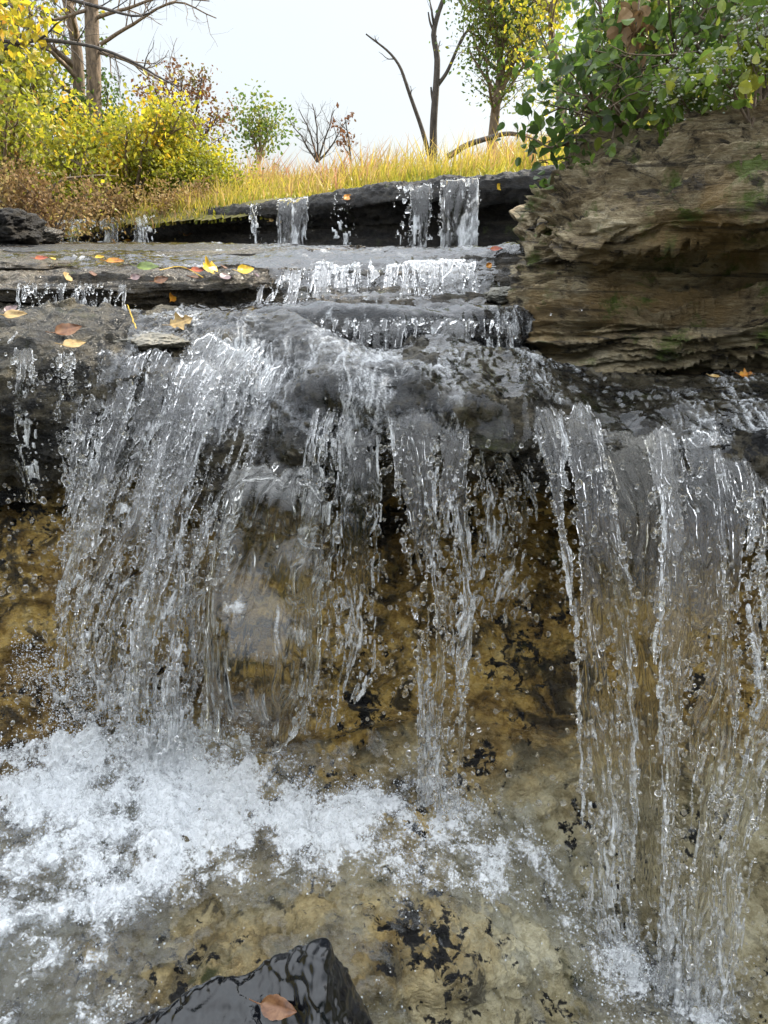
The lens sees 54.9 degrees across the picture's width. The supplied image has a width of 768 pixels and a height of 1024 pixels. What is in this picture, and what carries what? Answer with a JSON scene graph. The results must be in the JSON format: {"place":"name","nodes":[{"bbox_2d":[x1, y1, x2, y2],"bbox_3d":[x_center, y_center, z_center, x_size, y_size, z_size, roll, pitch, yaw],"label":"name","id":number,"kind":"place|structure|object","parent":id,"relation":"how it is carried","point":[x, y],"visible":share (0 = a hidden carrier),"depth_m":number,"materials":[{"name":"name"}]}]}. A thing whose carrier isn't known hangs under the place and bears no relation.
{"place":"outdoors","nodes":[
{"label":"outdoors","id":0,"kind":"place"},
{"bbox_2d":[0,762,195,1023],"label":"pool water","id":1,"kind":"structure","parent":0,"point":[59,993],"depth_m":1.22,"materials":[{"name":"white liquid"}]},
{"bbox_2d":[0,198,294,234],"bbox_3d":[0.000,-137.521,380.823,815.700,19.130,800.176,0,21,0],"label":"meadow ground","id":2,"kind":"structure","parent":0,"point":[207,217],"depth_m":6.49,"materials":[{"name":"soil"}]},
{"bbox_2d":[0,5,69,149],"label":"shrub","id":3,"kind":"object","parent":2,"relation":"on","point":[39,85],"visible":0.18,"depth_m":8.96,"materials":[{"name":"yellow plant"}]},
{"bbox_2d":[0,0,104,102],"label":"tree","id":4,"kind":"object","parent":2,"relation":"on","point":[75,71],"visible":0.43,"depth_m":9.39,"materials":[{"name":"yellow plant"}]},
{"bbox_2d":[0,0,111,107],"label":"tree","id":5,"kind":"object","parent":2,"relation":"on","point":[63,25],"visible":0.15,"depth_m":10.86,"materials":[{"name":"yellow plant"}]},
{"bbox_2d":[0,83,137,220],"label":"shrub","id":6,"kind":"object","parent":2,"relation":"on","point":[55,140],"visible":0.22,"depth_m":7.28,"materials":[{"name":"yellow plant"}]},
{"bbox_2d":[35,67,133,163],"bbox_3d":[-3.841,-5.058,9.521,1.466,1.462,1.404,0,21,0],"label":"shrub","id":7,"kind":"object","parent":2,"relation":"on","point":[105,93],"visible":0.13,"depth_m":9.38,"materials":[{"name":"plant"}]},
{"bbox_2d":[53,169,161,241],"bbox_3d":[-2.547,-2.862,6.955,1.172,0.724,0.861,7,22,18],"label":"shrub","id":8,"kind":"object","parent":2,"relation":"on","point":[122,201],"visible":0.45,"depth_m":6.85,"materials":[{"name":"brown plant"}]},
{"bbox_2d":[1,0,228,141],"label":"tree","id":9,"kind":"object","parent":2,"relation":"on","point":[92,15],"visible":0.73,"depth_m":9.03,"materials":[{"name":"brown plant"}]},
{"bbox_2d":[24,65,213,211],"bbox_3d":[-2.542,-3.556,7.308,1.633,1.382,1.580,14,25,32],"label":"shrub","id":10,"kind":"object","parent":2,"relation":"on","point":[148,119],"visible":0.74,"depth_m":7.08,"materials":[{"name":"yellow plant"}]},
{"bbox_2d":[90,104,253,200],"bbox_3d":[-2.151,-3.445,7.571,1.504,1.255,1.250,0,21,0],"label":"shrub","id":11,"kind":"object","parent":2,"relation":"on","point":[199,149],"visible":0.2,"depth_m":7.33,"materials":[{"name":"yellow plant"}]},
{"bbox_2d":[118,55,240,165],"bbox_3d":[-3.171,-6.098,11.476,1.931,1.915,1.362,0,21,0],"label":"bush","id":12,"kind":"object","parent":2,"relation":"on","point":[192,90],"visible":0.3,"depth_m":11.44,"materials":[{"name":"brown plant"}]},
{"bbox_2d":[123,132,265,200],"bbox_3d":[-1.825,-3.281,7.281,1.404,0.900,0.996,-6,22,-15],"label":"shrub","id":13,"kind":"object","parent":2,"relation":"on","point":[190,177],"visible":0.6,"depth_m":7.14,"materials":[{"name":"yellow plant"}]},
{"bbox_2d":[218,79,302,171],"bbox_3d":[-2.228,-6.986,13.419,1.499,1.623,1.780,0,21,0],"label":"tree","id":14,"kind":"object","parent":2,"relation":"on","point":[260,131],"visible":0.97,"depth_m":13.34,"materials":[{"name":"green plant"}]},
{"bbox_2d":[288,94,347,162],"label":"bare shrub","id":15,"kind":"object","parent":2,"relation":"on","point":[314,154],"visible":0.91,"depth_m":12.54,"materials":[{"name":"brown plant"}]},
{"bbox_2d":[328,102,365,159],"bbox_3d":[-0.588,-5.994,11.705,0.417,0.846,0.543,13,24,30],"label":"sapling","id":16,"kind":"object","parent":2,"relation":"on","point":[342,131],"visible":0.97,"depth_m":11.63,"materials":[{"name":"brown plant"}]},
{"bbox_2d":[30,96,752,238],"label":"meadow grass","id":17,"kind":"structure","parent":2,"relation":"on","point":[501,169],"depth_m":6.47,"materials":[{"name":"yellow plant"}]},
{"bbox_2d":[447,131,531,159],"bbox_3d":[1.144,-4.010,8.102,0.928,0.284,0.069,0,21,0],"label":"fallen limb","id":18,"kind":"object","parent":17,"relation":"on","point":[482,139],"visible":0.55,"depth_m":8.06,"materials":[{"name":"brown wood"}]},
{"bbox_2d":[366,0,478,161],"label":"dead tree","id":19,"kind":"object","parent":2,"relation":"on","point":[437,83],"visible":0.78,"depth_m":10.47,"materials":[{"name":"brown wood"}]},
{"bbox_2d":[428,0,572,157],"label":"tree","id":20,"kind":"object","parent":2,"relation":"on","point":[492,26],"visible":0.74,"depth_m":9.41,"materials":[{"name":"green plant"}]},
{"bbox_2d":[486,0,595,123],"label":"tree","id":21,"kind":"object","parent":2,"relation":"on","point":[550,8],"visible":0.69,"depth_m":8.07,"materials":[{"name":"yellow plant"}]},
{"bbox_2d":[126,937,373,1023],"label":"foreground rock","id":22,"kind":"object","parent":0,"point":[311,982],"visible":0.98,"depth_m":0.89,"materials":[{"name":"black stone"}]},
{"bbox_2d":[249,994,296,1020],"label":"fallen leaf","id":23,"kind":"object","parent":22,"relation":"on","point":[276,1007],"visible":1,"depth_m":0.87,"materials":[{"name":"plant"}]},
{"bbox_2d":[0,240,524,306],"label":"stream water","id":24,"kind":"structure","parent":0,"point":[272,261],"depth_m":2.55,"materials":[{"name":"white liquid"}]},
{"bbox_2d":[57,217,130,241],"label":"waterfall","id":25,"kind":"structure","parent":24,"relation":"on","point":[110,234],"depth_m":6.74,"materials":[{"name":"white liquid"}]},
{"bbox_2d":[133,215,156,242],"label":"waterfall","id":26,"kind":"structure","parent":24,"relation":"on","point":[139,234],"depth_m":6.51,"materials":[{"name":"white liquid"}]},
{"bbox_2d":[246,203,260,242],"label":"waterfall","id":27,"kind":"structure","parent":24,"relation":"on","point":[253,220],"depth_m":5.70,"materials":[{"name":"white liquid"}]},
{"bbox_2d":[437,175,481,248],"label":"waterfall","id":28,"kind":"structure","parent":24,"relation":"on","point":[459,202],"depth_m":4.32,"materials":[{"name":"white liquid"}]},
{"bbox_2d":[488,246,502,250],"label":"fallen leaf","id":29,"kind":"object","parent":24,"relation":"on","point":[494,248],"visible":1,"depth_m":2.43,"materials":[{"name":"plant"}]},
{"bbox_2d":[483,286,511,304],"bbox_3d":[0.357,-0.637,2.177,0.132,0.054,0.136,-12,24,-28],"label":"stone","id":30,"kind":"object","parent":24,"relation":"on","point":[497,295],"visible":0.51,"depth_m":2.13,"materials":[{"name":"grey stone"}]},
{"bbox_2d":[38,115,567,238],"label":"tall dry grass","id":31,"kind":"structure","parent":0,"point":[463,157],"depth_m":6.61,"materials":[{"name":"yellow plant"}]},
{"bbox_2d":[219,398,393,558],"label":"stream water","id":32,"kind":"structure","parent":0,"point":[284,431],"depth_m":1.49,"materials":[{"name":"clear liquid"}]},
{"bbox_2d":[219,300,535,349],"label":"stream water","id":33,"kind":"structure","parent":0,"point":[516,315],"depth_m":1.94,"materials":[{"name":"white liquid"}]},
{"bbox_2d":[2,0,763,190],"label":"sky","id":34,"kind":"structure","parent":0,"point":[319,50],"materials":[{"name":"white"}]},
{"bbox_2d":[0,297,767,1023],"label":"rock wall","id":35,"kind":"structure","parent":0,"point":[462,979],"depth_m":1.59,"materials":[{"name":"brown stone"}]},
{"bbox_2d":[0,305,17,311],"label":"fallen leaf","id":36,"kind":"object","parent":35,"relation":"on","point":[7,308],"visible":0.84,"depth_m":2.00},
{"bbox_2d":[0,309,26,317],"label":"fallen leaf","id":37,"kind":"object","parent":35,"relation":"on","point":[12,313],"visible":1,"depth_m":1.79,"materials":[{"name":"yellow plant"}]},
{"bbox_2d":[1,347,49,509],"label":"waterfall","id":38,"kind":"structure","parent":35,"relation":"attached to","point":[24,359],"depth_m":1.57,"materials":[{"name":"white liquid"}]},
{"bbox_2d":[49,323,81,335],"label":"fallen leaf","id":39,"kind":"object","parent":35,"relation":"on","point":[67,329],"visible":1,"depth_m":1.69,"materials":[{"name":"plant"}]},
{"bbox_2d":[23,351,116,550],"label":"waterfall","id":40,"kind":"structure","parent":35,"relation":"attached to","point":[70,358],"depth_m":1.56,"materials":[{"name":"white liquid"}]},
{"bbox_2d":[56,339,85,347],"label":"fallen leaf","id":41,"kind":"object","parent":35,"relation":"on","point":[72,343],"visible":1,"depth_m":1.60,"materials":[{"name":"yellow plant"}]},
{"bbox_2d":[127,304,136,328],"bbox_3d":[-0.683,-0.540,1.985,0.008,0.026,0.627,-7,22,-18],"label":"straw","id":42,"kind":"object","parent":35,"relation":"on","point":[132,317],"visible":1,"depth_m":1.75,"materials":[{"name":"yellow plant"}]},
{"bbox_2d":[113,332,189,349],"bbox_3d":[-0.533,-0.389,1.694,0.167,0.041,0.125,9,23,21],"label":"stone","id":43,"kind":"object","parent":35,"relation":"on","point":[152,340],"visible":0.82,"depth_m":1.66,"materials":[{"name":"grey stone"}]},
{"bbox_2d":[14,331,292,765],"bbox_3d":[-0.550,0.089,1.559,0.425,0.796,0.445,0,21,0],"label":"waterfall","id":44,"kind":"structure","parent":35,"relation":"attached to","point":[113,449],"depth_m":1.53,"materials":[{"name":"white liquid"}]},
{"bbox_2d":[0,241,524,310],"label":"rock terrace","id":45,"kind":"object","parent":35,"relation":"on","point":[143,293],"visible":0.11,"depth_m":2.29,"materials":[{"name":"grey stone"}]},
{"bbox_2d":[40,227,64,243],"bbox_3d":[-2.063,-1.682,4.495,0.233,0.112,0.274,0,21,0],"label":"stone","id":46,"kind":"object","parent":45,"relation":"on","point":[52,235],"visible":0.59,"depth_m":4.44,"materials":[{"name":"grey stone"}]},
{"bbox_2d":[0,251,112,270],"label":"stone slab","id":47,"kind":"structure","parent":45,"relation":"on","point":[27,262],"depth_m":2.41,"materials":[{"name":"grey stone"}]},
{"bbox_2d":[31,255,47,259],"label":"fallen leaf","id":48,"kind":"object","parent":47,"relation":"on","point":[39,257],"visible":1,"depth_m":2.39,"materials":[{"name":"plant"}]},
{"bbox_2d":[0,61,127,235],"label":"shrub","id":49,"kind":"object","parent":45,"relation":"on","point":[7,123],"visible":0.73,"depth_m":5.89,"materials":[{"name":"yellow plant"}]},
{"bbox_2d":[63,272,72,280],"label":"fallen leaf","id":50,"kind":"object","parent":45,"relation":"on","point":[67,276],"visible":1,"depth_m":2.29,"materials":[{"name":"yellow plant"}]},
{"bbox_2d":[0,129,139,241],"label":"shrub","id":51,"kind":"object","parent":45,"relation":"on","point":[38,203],"visible":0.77,"depth_m":5.67,"materials":[{"name":"brown plant"}]},
{"bbox_2d":[7,281,147,310],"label":"cascade","id":52,"kind":"object","parent":45,"relation":"on","point":[26,288],"visible":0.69,"depth_m":2.16,"materials":[{"name":"white liquid"}]},
{"bbox_2d":[101,257,123,262],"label":"fallen leaf","id":53,"kind":"object","parent":45,"relation":"on","point":[113,260],"visible":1,"depth_m":2.40,"materials":[{"name":"orange plant"}]},
{"bbox_2d":[0,243,259,251],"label":"stone slab","id":54,"kind":"structure","parent":45,"relation":"on","point":[133,247],"depth_m":3.54,"materials":[{"name":"grey stone"}]},
{"bbox_2d":[0,208,46,244],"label":"boulder","id":55,"kind":"object","parent":54,"relation":"on","point":[18,226],"visible":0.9,"depth_m":3.91,"materials":[{"name":"grey stone"}]},
{"bbox_2d":[127,274,140,279],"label":"fallen leaf","id":56,"kind":"object","parent":45,"relation":"on","point":[134,276],"visible":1,"depth_m":2.25,"materials":[{"name":"pink plant"}]},
{"bbox_2d":[131,261,158,269],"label":"fallen leaf","id":57,"kind":"object","parent":45,"relation":"on","point":[145,265],"visible":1,"depth_m":2.30,"materials":[{"name":"green plant"}]},
{"bbox_2d":[150,276,167,283],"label":"fallen leaf","id":58,"kind":"object","parent":45,"relation":"on","point":[160,279],"visible":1,"depth_m":2.23,"materials":[{"name":"plant"}]},
{"bbox_2d":[169,292,175,301],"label":"fallen leaf","id":59,"kind":"object","parent":45,"relation":"on","point":[172,297],"visible":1,"depth_m":2.26,"materials":[{"name":"orange plant"}]},
{"bbox_2d":[160,266,202,277],"bbox_3d":[-0.607,-0.745,2.296,0.148,0.029,0.086,6,22,15],"label":"straw","id":60,"kind":"object","parent":45,"relation":"on","point":[182,267],"visible":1,"depth_m":2.30,"materials":[{"name":"yellow plant"}]},
{"bbox_2d":[187,267,203,271],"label":"fallen leaf","id":61,"kind":"object","parent":45,"relation":"on","point":[196,269],"visible":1,"depth_m":2.33,"materials":[{"name":"red plant"}]},
{"bbox_2d":[200,256,217,273],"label":"fallen leaf","id":62,"kind":"object","parent":45,"relation":"on","point":[211,266],"visible":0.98,"depth_m":2.34,"materials":[{"name":"yellow plant"}]},
{"bbox_2d":[218,273,230,278],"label":"fallen leaf","id":63,"kind":"object","parent":45,"relation":"on","point":[224,276],"visible":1,"depth_m":2.26,"materials":[{"name":"plant"}]},
{"bbox_2d":[232,264,253,273],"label":"fallen leaf","id":64,"kind":"object","parent":45,"relation":"on","point":[244,269],"visible":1,"depth_m":2.31,"materials":[{"name":"yellow plant"}]},
{"bbox_2d":[140,249,353,255],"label":"stone slab","id":65,"kind":"structure","parent":45,"relation":"on","point":[232,252],"depth_m":3.14,"materials":[{"name":"grey stone"}]},
{"bbox_2d":[48,164,558,246],"bbox_3d":[-1.098,-2.760,7.166,8.201,0.707,2.328,16,26,36],"label":"rock ledge","id":66,"kind":"object","parent":45,"relation":"on","point":[374,216],"visible":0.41,"depth_m":5.15,"materials":[{"name":"black stone"}]},
{"bbox_2d":[124,163,247,240],"bbox_3d":[-1.765,-2.815,6.670,1.118,0.690,0.744,0,21,0],"label":"shrub","id":67,"kind":"object","parent":66,"relation":"on","point":[163,195],"visible":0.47,"depth_m":6.61,"materials":[{"name":"brown plant"}]},
{"bbox_2d":[274,196,312,244],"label":"waterfall","id":68,"kind":"structure","parent":66,"relation":"attached to","point":[292,217],"depth_m":5.45,"materials":[{"name":"white liquid"}]},
{"bbox_2d":[330,193,356,244],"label":"waterfall","id":69,"kind":"structure","parent":66,"relation":"attached to","point":[345,234],"depth_m":5.08,"materials":[{"name":"white liquid"}]},
{"bbox_2d":[344,194,350,199],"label":"fallen leaf","id":70,"kind":"object","parent":66,"relation":"on","point":[346,197],"visible":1,"depth_m":5.15,"materials":[{"name":"orange plant"}]},
{"bbox_2d":[393,183,434,246],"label":"waterfall","id":71,"kind":"structure","parent":66,"relation":"attached to","point":[420,204],"depth_m":4.59,"materials":[{"name":"white liquid"}]},
{"bbox_2d":[250,258,409,303],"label":"cascade","id":72,"kind":"object","parent":45,"relation":"on","point":[323,271],"visible":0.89,"depth_m":2.36,"materials":[{"name":"white liquid"}]},
{"bbox_2d":[392,257,480,304],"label":"cascade","id":73,"kind":"object","parent":45,"relation":"on","point":[453,272],"visible":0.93,"depth_m":2.29,"materials":[{"name":"white liquid"}]},
{"bbox_2d":[199,461,341,763],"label":"waterfall","id":74,"kind":"structure","parent":35,"relation":"attached to","point":[262,631],"depth_m":1.41,"materials":[{"name":"clear liquid"}]},
{"bbox_2d":[295,407,413,735],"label":"waterfall","id":75,"kind":"structure","parent":35,"relation":"attached to","point":[358,525],"depth_m":1.44,"materials":[{"name":"clear liquid"}]},
{"bbox_2d":[0,718,767,1023],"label":"foaming water","id":76,"kind":"structure","parent":35,"relation":"on","point":[341,925],"depth_m":1.36,"materials":[{"name":"white liquid"}]},
{"bbox_2d":[0,625,767,1023],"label":"spray","id":77,"kind":"object","parent":76,"relation":"on","point":[498,879],"visible":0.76,"depth_m":1.41,"materials":[{"name":"white liquid"}]},
{"bbox_2d":[0,309,767,1023],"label":"splash droplets","id":78,"kind":"object","parent":35,"relation":"on","point":[392,769],"visible":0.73,"depth_m":1.42,"materials":[{"name":"white"}]},
{"bbox_2d":[364,407,501,828],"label":"waterfall","id":79,"kind":"structure","parent":35,"relation":"attached to","point":[413,447],"depth_m":1.39,"materials":[{"name":"clear liquid"}]},
{"bbox_2d":[449,431,562,637],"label":"waterfall","id":80,"kind":"structure","parent":35,"relation":"attached to","point":[494,535],"depth_m":1.46,"materials":[{"name":"clear liquid"}]},
{"bbox_2d":[528,401,669,1004],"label":"waterfall","id":81,"kind":"structure","parent":35,"relation":"attached to","point":[613,771],"depth_m":1.34,"materials":[{"name":"clear liquid"}]},
{"bbox_2d":[501,99,767,376],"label":"rock outcrop","id":82,"kind":"object","parent":35,"relation":"on","point":[648,253],"visible":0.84,"depth_m":1.88,"materials":[{"name":"brown stone"}]},
{"bbox_2d":[495,0,679,187],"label":"leafy shrub","id":83,"kind":"object","parent":82,"relation":"on","point":[570,120],"visible":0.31,"depth_m":2.23,"materials":[{"name":"green plant"}]},
{"bbox_2d":[579,0,767,145],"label":"leafy shrub","id":84,"kind":"object","parent":82,"relation":"on","point":[751,87],"visible":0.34,"depth_m":1.94,"materials":[{"name":"green plant"}]},
{"bbox_2d":[644,37,744,129],"bbox_3d":[0.781,-1.057,1.845,0.255,0.240,0.212,0,21,0],"label":"flowering plant","id":85,"kind":"object","parent":82,"relation":"on","point":[668,92],"visible":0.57,"depth_m":1.84,"materials":[{"name":"green plant"}]},
{"bbox_2d":[681,0,767,126],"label":"flowering plant","id":86,"kind":"object","parent":82,"relation":"on","point":[757,33],"visible":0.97,"depth_m":1.70,"materials":[{"name":"green plant"}]},
{"bbox_2d":[595,430,693,956],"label":"waterfall","id":87,"kind":"structure","parent":35,"relation":"attached to","point":[630,471],"depth_m":1.37,"materials":[{"name":"clear liquid"}]},
{"bbox_2d":[617,422,767,1023],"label":"waterfall","id":88,"kind":"structure","parent":35,"relation":"attached to","point":[713,500],"depth_m":1.31,"materials":[{"name":"clear liquid"}]},
{"bbox_2d":[0,303,767,456],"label":"stream water","id":89,"kind":"structure","parent":0,"point":[329,357],"depth_m":1.55,"materials":[{"name":"white liquid"}]},
{"bbox_2d":[170,312,192,329],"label":"fallen leaf","id":90,"kind":"object","parent":89,"relation":"on","point":[179,321],"visible":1,"depth_m":1.75,"materials":[{"name":"beige plant"}]},
{"bbox_2d":[706,373,720,377],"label":"fallen leaf","id":91,"kind":"object","parent":89,"relation":"on","point":[715,375],"visible":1,"depth_m":1.73,"materials":[{"name":"yellow plant"}]},
{"bbox_2d":[735,368,752,376],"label":"fallen leaf","id":92,"kind":"object","parent":89,"relation":"on","point":[743,373],"visible":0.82,"depth_m":1.77,"materials":[{"name":"orange plant"}]},
{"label":"creek bank","id":93,"kind":"structure","parent":0,"visible":0},
{"bbox_2d":[502,0,763,142],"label":"leafy shrub","id":94,"kind":"object","parent":93,"relation":"on","point":[555,43],"visible":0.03,"depth_m":2.89,"materials":[{"name":"green plant"}]},
{"bbox_2d":[511,0,767,189],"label":"leafy shrub","id":95,"kind":"object","parent":93,"relation":"on","point":[573,63],"visible":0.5,"depth_m":2.09,"materials":[{"name":"green plant"}]},
{"bbox_2d":[606,0,655,68],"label":"withered leaves","id":96,"kind":"object","parent":95,"relation":"hanging from","point":[637,12],"visible":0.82,"depth_m":1.98,"materials":[{"name":"brown plant"}]},
{"bbox_3d":[-0.015,-0.560,2.218,1.196,0.166,0.698,0,21,0],"label":"rock step","id":97,"kind":"object","parent":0,"visible":0},
{"bbox_2d":[307,317,392,348],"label":"cascade","id":98,"kind":"object","parent":97,"relation":"on","point":[363,329],"visible":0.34,"depth_m":1.84,"materials":[{"name":"white liquid"}]},
{"bbox_2d":[379,315,522,349],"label":"cascade","id":99,"kind":"object","parent":97,"relation":"on","point":[449,326],"visible":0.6,"depth_m":1.86,"materials":[{"name":"white liquid"}]},
{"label":"creek bank","id":100,"kind":"structure","parent":0,"visible":0},
{"bbox_2d":[0,0,194,97],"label":"tree","id":101,"kind":"object","parent":100,"relation":"on","point":[14,42],"visible":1,"depth_m":4.55,"materials":[{"name":"yellow plant"}]}
]}

